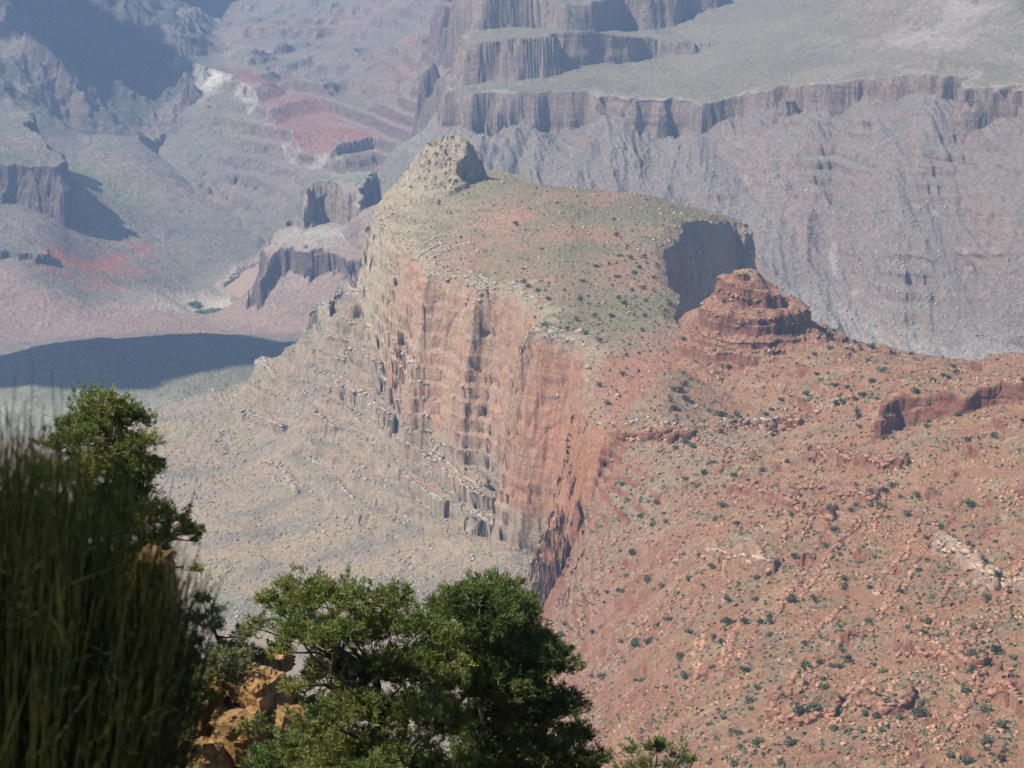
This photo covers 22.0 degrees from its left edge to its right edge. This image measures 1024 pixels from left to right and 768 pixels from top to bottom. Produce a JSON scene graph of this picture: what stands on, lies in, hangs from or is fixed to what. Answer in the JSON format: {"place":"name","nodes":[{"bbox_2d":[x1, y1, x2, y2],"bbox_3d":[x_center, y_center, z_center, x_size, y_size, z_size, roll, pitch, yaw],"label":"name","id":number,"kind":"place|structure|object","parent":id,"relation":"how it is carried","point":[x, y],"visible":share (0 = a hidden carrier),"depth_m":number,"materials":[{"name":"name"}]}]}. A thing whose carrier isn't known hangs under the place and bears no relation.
{"place":"outdoors","nodes":[
{"label":"outdoors","id":0,"kind":"place"},
{"bbox_2d":[0,0,228,148],"bbox_3d":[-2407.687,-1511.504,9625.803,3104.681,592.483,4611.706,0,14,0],"label":"gorge cliffs","id":1,"kind":"structure","parent":0,"point":[147,68],"depth_m":7872.01,"materials":[{"name":"stone"}]},
{"bbox_2d":[0,281,352,442],"bbox_3d":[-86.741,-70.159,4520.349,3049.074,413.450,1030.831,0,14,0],"label":"tableland","id":2,"kind":"structure","parent":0,"point":[149,370],"depth_m":4540.07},
{"bbox_2d":[0,491,425,767],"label":"ground","id":3,"kind":"structure","parent":0,"point":[303,700],"depth_m":47.28,"materials":[{"name":"soil"}]},
{"bbox_2d":[14,375,206,574],"bbox_3d":[-7.610,2.547,49.163,3.794,5.746,3.381,-2,15,-7],"label":"pinyon pine","id":4,"kind":"object","parent":3,"relation":"on","point":[106,413],"visible":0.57,"depth_m":48.44,"materials":[{"name":"green plant"}]},
{"bbox_2d":[0,357,243,767],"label":"broom shrub","id":5,"kind":"object","parent":3,"relation":"on","point":[87,680],"visible":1,"depth_m":3.99,"materials":[{"name":"green plant"}]},
{"bbox_2d":[128,543,181,617],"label":"limestone block","id":6,"kind":"structure","parent":3,"relation":"on","point":[157,566],"depth_m":45.81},
{"bbox_2d":[167,719,201,767],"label":"green shrub","id":7,"kind":"object","parent":3,"relation":"on","point":[196,754],"visible":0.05,"depth_m":44.31,"materials":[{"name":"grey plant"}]},
{"bbox_2d":[171,670,224,715],"bbox_3d":[-5.412,6.591,45.733,1.102,3.451,0.792,-8,17,-28],"label":"green shrub","id":8,"kind":"object","parent":3,"relation":"on","point":[214,696],"visible":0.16,"depth_m":45.45,"materials":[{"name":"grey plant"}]},
{"bbox_2d":[175,682,225,740],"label":"limestone block","id":9,"kind":"structure","parent":3,"relation":"on","point":[204,718],"depth_m":45.61,"materials":[{"name":"stone"}]},
{"bbox_2d":[186,733,232,767],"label":"limestone block","id":10,"kind":"structure","parent":3,"relation":"on","point":[212,749],"depth_m":45.09,"materials":[{"name":"stone"}]},
{"bbox_2d":[195,643,258,767],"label":"green shrub","id":11,"kind":"object","parent":3,"relation":"on","point":[236,665],"visible":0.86,"depth_m":45.86,"materials":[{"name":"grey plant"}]},
{"bbox_2d":[185,587,272,675],"bbox_3d":[-5.170,4.993,46.882,1.898,2.916,1.533,0,14,0],"label":"twisted shrub","id":12,"kind":"object","parent":3,"relation":"on","point":[239,640],"visible":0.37,"depth_m":46.60,"materials":[{"name":"green plant"}]},
{"bbox_2d":[221,672,248,690],"bbox_3d":[-4.696,6.112,46.298,0.904,2.238,0.810,-7,16,-25],"label":"shrub","id":13,"kind":"object","parent":3,"relation":"on","point":[234,678],"visible":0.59,"depth_m":45.90,"materials":[{"name":"green plant"}]},
{"bbox_2d":[209,705,265,767],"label":"limestone block","id":14,"kind":"structure","parent":3,"relation":"on","point":[234,746],"depth_m":45.22,"materials":[{"name":"stone"}]},
{"bbox_2d":[228,709,280,767],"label":"green shrub","id":15,"kind":"object","parent":3,"relation":"on","point":[260,718],"visible":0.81,"depth_m":44.78,"materials":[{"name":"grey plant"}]},
{"bbox_2d":[218,662,297,735],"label":"limestone block","id":16,"kind":"structure","parent":3,"relation":"on","point":[259,692],"depth_m":45.93,"materials":[{"name":"stone"}]},
{"bbox_2d":[238,683,279,766],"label":"green shrub","id":17,"kind":"object","parent":3,"relation":"on","point":[272,712],"visible":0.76,"depth_m":45.75,"materials":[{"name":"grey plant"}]},
{"bbox_2d":[237,740,290,767],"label":"green shrub","id":18,"kind":"object","parent":3,"relation":"on","point":[261,762],"visible":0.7,"depth_m":44.13,"materials":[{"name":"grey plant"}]},
{"bbox_2d":[255,647,295,672],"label":"limestone block","id":19,"kind":"structure","parent":3,"relation":"on","point":[281,663],"depth_m":47.19,"materials":[{"name":"stone"}]},
{"bbox_2d":[271,703,315,744],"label":"limestone block","id":20,"kind":"structure","parent":3,"relation":"on","point":[282,720],"depth_m":45.31,"materials":[{"name":"stone"}]},
{"bbox_2d":[287,675,330,738],"bbox_3d":[-3.780,5.947,47.293,0.881,1.359,1.108,7,16,24],"label":"shrub","id":21,"kind":"object","parent":3,"relation":"on","point":[312,697],"visible":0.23,"depth_m":47.31,"materials":[{"name":"green plant"}]},
{"bbox_2d":[240,561,478,767],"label":"pinyon pine","id":22,"kind":"object","parent":3,"relation":"on","point":[346,705],"visible":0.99,"depth_m":37.77,"materials":[{"name":"green plant"}]},
{"bbox_2d":[402,566,616,767],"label":"pinyon pine","id":23,"kind":"object","parent":3,"relation":"on","point":[517,657],"visible":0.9,"depth_m":39.99,"materials":[{"name":"green plant"}]},
{"bbox_2d":[610,733,697,767],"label":"pinyon pine","id":24,"kind":"object","parent":3,"relation":"on","point":[659,745],"visible":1,"depth_m":44.11,"materials":[{"name":"green plant"}]},
{"bbox_2d":[0,18,448,343],"bbox_3d":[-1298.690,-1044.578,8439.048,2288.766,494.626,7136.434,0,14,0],"label":"valley floor","id":25,"kind":"structure","parent":0,"point":[151,238],"depth_m":6361.21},
{"bbox_2d":[0,236,53,263],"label":"rock outcrop","id":26,"kind":"object","parent":25,"relation":"on","point":[20,245],"visible":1,"depth_m":5916.04,"materials":[{"name":"stone"}]},
{"bbox_2d":[0,110,83,213],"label":"rock outcrop","id":27,"kind":"object","parent":25,"relation":"on","point":[34,172],"visible":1,"depth_m":6379.78,"materials":[{"name":"stone"}]},
{"bbox_2d":[224,263,258,298],"bbox_3d":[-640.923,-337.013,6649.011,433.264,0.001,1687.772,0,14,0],"label":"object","id":28,"kind":"structure","parent":0,"point":[241,284],"depth_m":6281.89,"materials":[{"name":"beige stone"}]},
{"bbox_2d":[0,288,542,758],"bbox_3d":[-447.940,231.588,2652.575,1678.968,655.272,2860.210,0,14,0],"label":"talus slope","id":29,"kind":"structure","parent":0,"point":[250,496],"depth_m":3248.73,"materials":[{"name":"grey stone"}]},
{"bbox_2d":[239,409,284,433],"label":"rock ledge","id":30,"kind":"object","parent":29,"relation":"on","point":[270,422],"visible":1,"depth_m":3465.30,"materials":[{"name":"grey stone"}]},
{"bbox_2d":[254,356,276,373],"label":"rock ledge","id":31,"kind":"object","parent":29,"relation":"on","point":[261,360],"visible":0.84,"depth_m":3633.77,"materials":[{"name":"grey stone"}]},
{"bbox_2d":[9,291,542,755],"bbox_3d":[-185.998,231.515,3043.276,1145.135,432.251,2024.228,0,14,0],"label":"rubble","id":32,"kind":"object","parent":29,"relation":"on","point":[360,509],"visible":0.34,"depth_m":3158.68,"materials":[{"name":"grey stone"}]},
{"bbox_2d":[263,459,298,494],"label":"rock ledge","id":33,"kind":"object","parent":29,"relation":"on","point":[278,465],"visible":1,"depth_m":3332.37,"materials":[{"name":"grey stone"}]},
{"bbox_2d":[307,298,331,316],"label":"rock ledge","id":34,"kind":"object","parent":29,"relation":"on","point":[321,307],"visible":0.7,"depth_m":3792.70,"materials":[{"name":"grey stone"}]},
{"bbox_2d":[334,278,370,305],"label":"rock ledge","id":35,"kind":"object","parent":29,"relation":"on","point":[351,289],"visible":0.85,"depth_m":3704.37,"materials":[{"name":"grey stone"}]},
{"bbox_2d":[334,381,393,428],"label":"rock ledge","id":36,"kind":"object","parent":29,"relation":"on","point":[353,390],"visible":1,"depth_m":3343.27,"materials":[{"name":"grey stone"}]},
{"bbox_2d":[334,328,397,381],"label":"rock ledge","id":37,"kind":"object","parent":29,"relation":"on","point":[372,359],"visible":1,"depth_m":3400.64,"materials":[{"name":"grey stone"}]},
{"bbox_2d":[8,136,740,745],"bbox_3d":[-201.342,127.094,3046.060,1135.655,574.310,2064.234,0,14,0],"label":"scrub","id":38,"kind":"object","parent":29,"relation":"on","point":[508,370],"visible":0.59,"depth_m":3157.38,"materials":[{"name":"plant"}]},
{"bbox_2d":[403,475,445,507],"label":"rock ledge","id":39,"kind":"object","parent":29,"relation":"on","point":[434,494],"visible":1,"depth_m":3093.67,"materials":[{"name":"grey stone"}]},
{"bbox_2d":[392,351,481,486],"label":"rock ledge","id":40,"kind":"object","parent":29,"relation":"on","point":[434,449],"visible":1,"depth_m":3173.10,"materials":[{"name":"grey stone"}]},
{"bbox_2d":[396,411,492,512],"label":"rock ledge","id":41,"kind":"object","parent":29,"relation":"on","point":[428,457],"visible":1,"depth_m":3140.45,"materials":[{"name":"grey stone"}]},
{"bbox_2d":[245,171,381,307],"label":"rock spur","id":42,"kind":"structure","parent":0,"point":[312,238],"depth_m":5517.76,"materials":[{"name":"stone"}]},
{"bbox_2d":[224,0,453,204],"bbox_3d":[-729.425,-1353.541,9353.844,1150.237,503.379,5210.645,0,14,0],"label":"red hills","id":43,"kind":"structure","parent":0,"point":[313,86],"depth_m":7510.48,"materials":[{"name":"stone"}]},
{"bbox_2d":[352,134,756,581],"bbox_3d":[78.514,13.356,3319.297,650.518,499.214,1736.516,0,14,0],"label":"mesa","id":44,"kind":"structure","parent":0,"point":[543,429],"depth_m":3133.09,"materials":[{"name":"red stone"}]},
{"bbox_2d":[390,231,605,412],"bbox_3d":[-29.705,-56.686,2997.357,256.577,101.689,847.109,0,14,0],"label":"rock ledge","id":45,"kind":"object","parent":44,"relation":"on","point":[541,306],"visible":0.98,"depth_m":3084.79,"materials":[{"name":"grey stone"}]},
{"bbox_2d":[375,142,744,478],"bbox_3d":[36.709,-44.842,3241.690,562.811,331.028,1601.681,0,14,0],"label":"rubble","id":46,"kind":"object","parent":44,"relation":"on","point":[603,302],"visible":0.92,"depth_m":3313.38,"materials":[{"name":"stone"}]},
{"bbox_2d":[656,217,747,383],"bbox_3d":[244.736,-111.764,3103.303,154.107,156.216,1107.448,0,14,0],"label":"rubble","id":47,"kind":"object","parent":44,"relation":"on","point":[669,240],"visible":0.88,"depth_m":3254.76,"materials":[{"name":"grey stone"}]},
{"bbox_2d":[428,0,1023,360],"bbox_3d":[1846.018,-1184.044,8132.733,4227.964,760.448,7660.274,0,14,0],"label":"canyon wall","id":48,"kind":"structure","parent":0,"point":[920,102],"depth_m":5690.08,"materials":[{"name":"stone"}]},
{"bbox_2d":[428,119,1023,357],"bbox_3d":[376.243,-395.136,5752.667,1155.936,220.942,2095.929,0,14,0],"label":"rubble","id":49,"kind":"object","parent":48,"relation":"on","point":[877,284],"visible":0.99,"depth_m":5183.10,"materials":[{"name":"grey stone"}]},
{"bbox_2d":[509,307,1023,767],"bbox_3d":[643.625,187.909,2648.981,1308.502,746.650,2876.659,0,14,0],"label":"red hillside","id":50,"kind":"structure","parent":0,"point":[619,609],"depth_m":2007.60,"materials":[{"name":"stone"}]},
{"bbox_2d":[690,641,698,668],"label":"rock ledge","id":51,"kind":"object","parent":50,"relation":"on","point":[693,654],"visible":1,"depth_m":1807.28,"materials":[{"name":"orange stone"}]},
{"bbox_2d":[689,666,701,699],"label":"rock ledge","id":52,"kind":"object","parent":50,"relation":"on","point":[696,677],"visible":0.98,"depth_m":1758.22,"materials":[{"name":"orange stone"}]},
{"bbox_2d":[689,594,702,624],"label":"rock ledge","id":53,"kind":"object","parent":50,"relation":"on","point":[697,604],"visible":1,"depth_m":1936.22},
{"bbox_2d":[695,627,708,672],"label":"rock ledge","id":54,"kind":"object","parent":50,"relation":"on","point":[702,646],"visible":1,"depth_m":1821.28,"materials":[{"name":"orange stone"}]},
{"bbox_2d":[391,142,1023,764],"bbox_3d":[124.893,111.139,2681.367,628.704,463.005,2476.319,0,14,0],"label":"shrubs","id":55,"kind":"object","parent":50,"relation":"on","point":[721,422],"visible":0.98,"depth_m":2437.71,"materials":[{"name":"green plant"}]},
{"bbox_2d":[693,440,723,478],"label":"rock ledge","id":56,"kind":"object","parent":50,"relation":"on","point":[721,462],"visible":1,"depth_m":2329.20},
{"bbox_2d":[685,428,734,466],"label":"rock ledge","id":57,"kind":"object","parent":50,"relation":"on","point":[715,444],"visible":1,"depth_m":2364.69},
{"bbox_2d":[718,634,730,664],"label":"rock ledge","id":58,"kind":"object","parent":50,"relation":"on","point":[723,653],"visible":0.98,"depth_m":1776.27,"materials":[{"name":"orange stone"}]},
{"bbox_2d":[721,611,746,678],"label":"rock ledge","id":59,"kind":"object","parent":50,"relation":"on","point":[727,659],"visible":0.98,"depth_m":1767.10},
{"bbox_2d":[701,547,770,573],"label":"rock ledge","id":60,"kind":"object","parent":50,"relation":"on","point":[759,555],"visible":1,"depth_m":1969.51,"materials":[{"name":"stone"}]},
{"bbox_2d":[617,401,856,450],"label":"rock ledge","id":61,"kind":"object","parent":50,"relation":"on","point":[797,419],"visible":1,"depth_m":2402.71,"materials":[{"name":"orange stone"}]},
{"bbox_2d":[622,395,853,431],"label":"rock ledge","id":62,"kind":"object","parent":50,"relation":"on","point":[716,424],"visible":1,"depth_m":2408.91,"materials":[{"name":"stone"}]},
{"bbox_2d":[624,393,853,425],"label":"rock ledge","id":63,"kind":"object","parent":50,"relation":"on","point":[725,418],"visible":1,"depth_m":2419.46,"materials":[{"name":"orange stone"}]},
{"bbox_2d":[728,609,751,647],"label":"rock ledge","id":64,"kind":"object","parent":50,"relation":"on","point":[739,623],"visible":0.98,"depth_m":1819.06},
{"bbox_2d":[742,623,759,657],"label":"rock ledge","id":65,"kind":"object","parent":50,"relation":"on","point":[748,645],"visible":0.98,"depth_m":1771.75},
{"bbox_2d":[667,268,845,374],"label":"butte","id":66,"kind":"object","parent":50,"relation":"on","point":[752,328],"visible":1,"depth_m":2648.59,"materials":[{"name":"red stone"}]},
{"bbox_2d":[712,277,777,307],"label":"ledge block","id":67,"kind":"structure","parent":66,"relation":"on","point":[737,296],"depth_m":2656.67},
{"bbox_2d":[676,328,832,355],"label":"ledge block","id":68,"kind":"structure","parent":66,"relation":"on","point":[706,348],"depth_m":2630.44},
{"bbox_2d":[700,302,810,338],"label":"ledge block","id":69,"kind":"structure","parent":66,"relation":"on","point":[739,322],"depth_m":2649.53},
{"bbox_2d":[526,270,1023,767],"bbox_3d":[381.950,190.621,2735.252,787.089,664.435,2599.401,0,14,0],"label":"rubble","id":70,"kind":"object","parent":50,"relation":"on","point":[859,728],"visible":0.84,"depth_m":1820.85,"materials":[{"name":"stone"}]},
{"bbox_2d":[731,481,835,521],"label":"rock ledge","id":71,"kind":"object","parent":50,"relation":"on","point":[831,517],"visible":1,"depth_m":2103.36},
{"bbox_2d":[778,521,788,541],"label":"rock ledge","id":72,"kind":"object","parent":50,"relation":"on","point":[785,534],"visible":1,"depth_m":2038.45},
{"bbox_2d":[768,668,800,716],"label":"rock ledge","id":73,"kind":"object","parent":50,"relation":"on","point":[794,675],"visible":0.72,"depth_m":1647.49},
{"bbox_2d":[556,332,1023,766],"bbox_3d":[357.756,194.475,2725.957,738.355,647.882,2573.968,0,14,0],"label":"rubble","id":74,"kind":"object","parent":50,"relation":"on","point":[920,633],"visible":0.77,"depth_m":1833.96,"materials":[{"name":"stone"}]},
{"bbox_2d":[772,570,809,621],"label":"rock ledge","id":75,"kind":"object","parent":50,"relation":"on","point":[797,582],"visible":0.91,"depth_m":1862.48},
{"bbox_2d":[764,707,835,724],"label":"rock ledge","id":76,"kind":"object","parent":50,"relation":"on","point":[816,715],"visible":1,"depth_m":1564.93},
{"bbox_2d":[792,703,807,714],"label":"juniper bush","id":77,"kind":"object","parent":50,"relation":"on","point":[799,708],"visible":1,"depth_m":1571.67,"materials":[{"name":"green plant"}]},
{"bbox_2d":[786,659,825,696],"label":"rock ledge","id":78,"kind":"object","parent":50,"relation":"on","point":[814,665],"visible":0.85,"depth_m":1646.97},
{"bbox_2d":[797,499,824,541],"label":"rock ledge","id":79,"kind":"object","parent":50,"relation":"on","point":[809,525],"visible":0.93,"depth_m":2040.92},
{"bbox_2d":[799,551,831,593],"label":"rock ledge","id":80,"kind":"object","parent":50,"relation":"on","point":[806,584],"visible":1,"depth_m":1887.03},
{"bbox_2d":[799,543,843,596],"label":"rock ledge","id":81,"kind":"object","parent":50,"relation":"on","point":[826,565],"visible":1,"depth_m":1902.42,"materials":[{"name":"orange stone"}]},
{"bbox_2d":[806,601,848,641],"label":"rock ledge","id":82,"kind":"object","parent":50,"relation":"on","point":[813,632],"visible":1,"depth_m":1758.61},
{"bbox_2d":[791,480,875,500],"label":"rock ledge","id":83,"kind":"object","parent":50,"relation":"on","point":[848,493],"visible":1,"depth_m":2099.83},
{"bbox_2d":[821,688,854,726],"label":"rock ledge","id":84,"kind":"object","parent":50,"relation":"on","point":[839,704],"visible":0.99,"depth_m":1568.82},
{"bbox_2d":[818,514,861,564],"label":"rock ledge","id":85,"kind":"object","parent":50,"relation":"on","point":[851,524],"visible":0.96,"depth_m":1991.10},
{"bbox_2d":[829,515,865,552],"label":"rock ledge","id":86,"kind":"object","parent":50,"relation":"on","point":[860,521],"visible":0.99,"depth_m":1985.92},
{"bbox_2d":[807,445,905,467],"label":"rock ledge","id":87,"kind":"object","parent":50,"relation":"on","point":[889,460],"visible":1,"depth_m":2158.02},
{"bbox_2d":[832,665,882,724],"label":"rock ledge","id":88,"kind":"object","parent":50,"relation":"on","point":[844,705],"visible":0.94,"depth_m":1570.67,"materials":[{"name":"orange stone"}]},
{"bbox_2d":[846,671,877,700],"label":"rock ledge","id":89,"kind":"object","parent":50,"relation":"on","point":[860,690],"visible":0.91,"depth_m":1597.22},
{"bbox_2d":[860,495,881,533],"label":"rock ledge","id":90,"kind":"object","parent":50,"relation":"on","point":[865,528],"visible":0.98,"depth_m":2015.64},
{"bbox_2d":[865,486,888,535],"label":"rock ledge","id":91,"kind":"object","parent":50,"relation":"on","point":[879,512],"visible":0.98,"depth_m":2018.19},
{"bbox_2d":[867,683,895,720],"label":"rock ledge","id":92,"kind":"object","parent":50,"relation":"on","point":[890,688],"visible":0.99,"depth_m":1558.19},
{"bbox_2d":[856,700,909,708],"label":"rock ledge","id":93,"kind":"object","parent":50,"relation":"on","point":[900,703],"visible":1,"depth_m":1544.06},
{"bbox_2d":[871,545,906,593],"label":"rock ledge","id":94,"kind":"object","parent":50,"relation":"on","point":[880,580],"visible":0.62,"depth_m":1865.00,"materials":[{"name":"red stone"}]},
{"bbox_2d":[881,581,902,605],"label":"rock ledge","id":95,"kind":"object","parent":50,"relation":"on","point":[896,589],"visible":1,"depth_m":1797.10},
{"bbox_2d":[875,565,920,620],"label":"rock ledge","id":96,"kind":"object","parent":50,"relation":"on","point":[892,598],"visible":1,"depth_m":1801.09,"materials":[{"name":"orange stone"}]},
{"bbox_2d":[902,519,921,559],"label":"rock ledge","id":97,"kind":"object","parent":50,"relation":"on","point":[908,548],"visible":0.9,"depth_m":1914.38,"materials":[{"name":"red stone"}]},
{"bbox_2d":[911,705,930,716],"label":"juniper bush","id":98,"kind":"object","parent":50,"relation":"on","point":[920,711],"visible":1,"depth_m":1521.11,"materials":[{"name":"green plant"}]},
{"bbox_2d":[910,533,932,569],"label":"rock ledge","id":99,"kind":"object","parent":50,"relation":"on","point":[929,535],"visible":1,"depth_m":1890.64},
{"bbox_2d":[893,646,980,663],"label":"rock ledge","id":100,"kind":"object","parent":50,"relation":"on","point":[944,653],"visible":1,"depth_m":1613.67,"materials":[{"name":"stone"}]},
{"bbox_2d":[928,585,952,618],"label":"rock ledge","id":101,"kind":"object","parent":50,"relation":"on","point":[942,597],"visible":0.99,"depth_m":1747.25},
{"bbox_2d":[866,352,1023,443],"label":"rock ledge","id":102,"kind":"object","parent":50,"relation":"on","point":[905,410],"visible":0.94,"depth_m":2257.63,"materials":[{"name":"red stone"}]},
{"bbox_2d":[944,666,988,740],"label":"rock ledge","id":103,"kind":"object","parent":50,"relation":"on","point":[959,718],"visible":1,"depth_m":1506.70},
{"bbox_2d":[949,618,987,674],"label":"rock ledge","id":104,"kind":"object","parent":50,"relation":"on","point":[973,640],"visible":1,"depth_m":1631.60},
{"bbox_2d":[959,671,988,714],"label":"rock ledge","id":105,"kind":"object","parent":50,"relation":"on","point":[966,710],"visible":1,"depth_m":1528.46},
{"bbox_2d":[935,539,1023,589],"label":"rock ledge","id":106,"kind":"object","parent":50,"relation":"on","point":[966,551],"visible":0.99,"depth_m":1803.08,"materials":[{"name":"stone"}]},
{"bbox_2d":[967,642,1000,687],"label":"rock ledge","id":107,"kind":"object","parent":50,"relation":"on","point":[971,682],"visible":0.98,"depth_m":1571.86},
{"bbox_2d":[975,703,993,712],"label":"juniper bush","id":108,"kind":"object","parent":50,"relation":"on","point":[982,709],"visible":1,"depth_m":1493.68,"materials":[{"name":"green plant"}]},
{"bbox_2d":[982,575,1013,636],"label":"rock ledge","id":109,"kind":"object","parent":50,"relation":"on","point":[997,618],"visible":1,"depth_m":1687.90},
{"bbox_2d":[987,678,1023,705],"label":"rock ledge","id":110,"kind":"object","parent":50,"relation":"on","point":[1013,690],"visible":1,"depth_m":1492.32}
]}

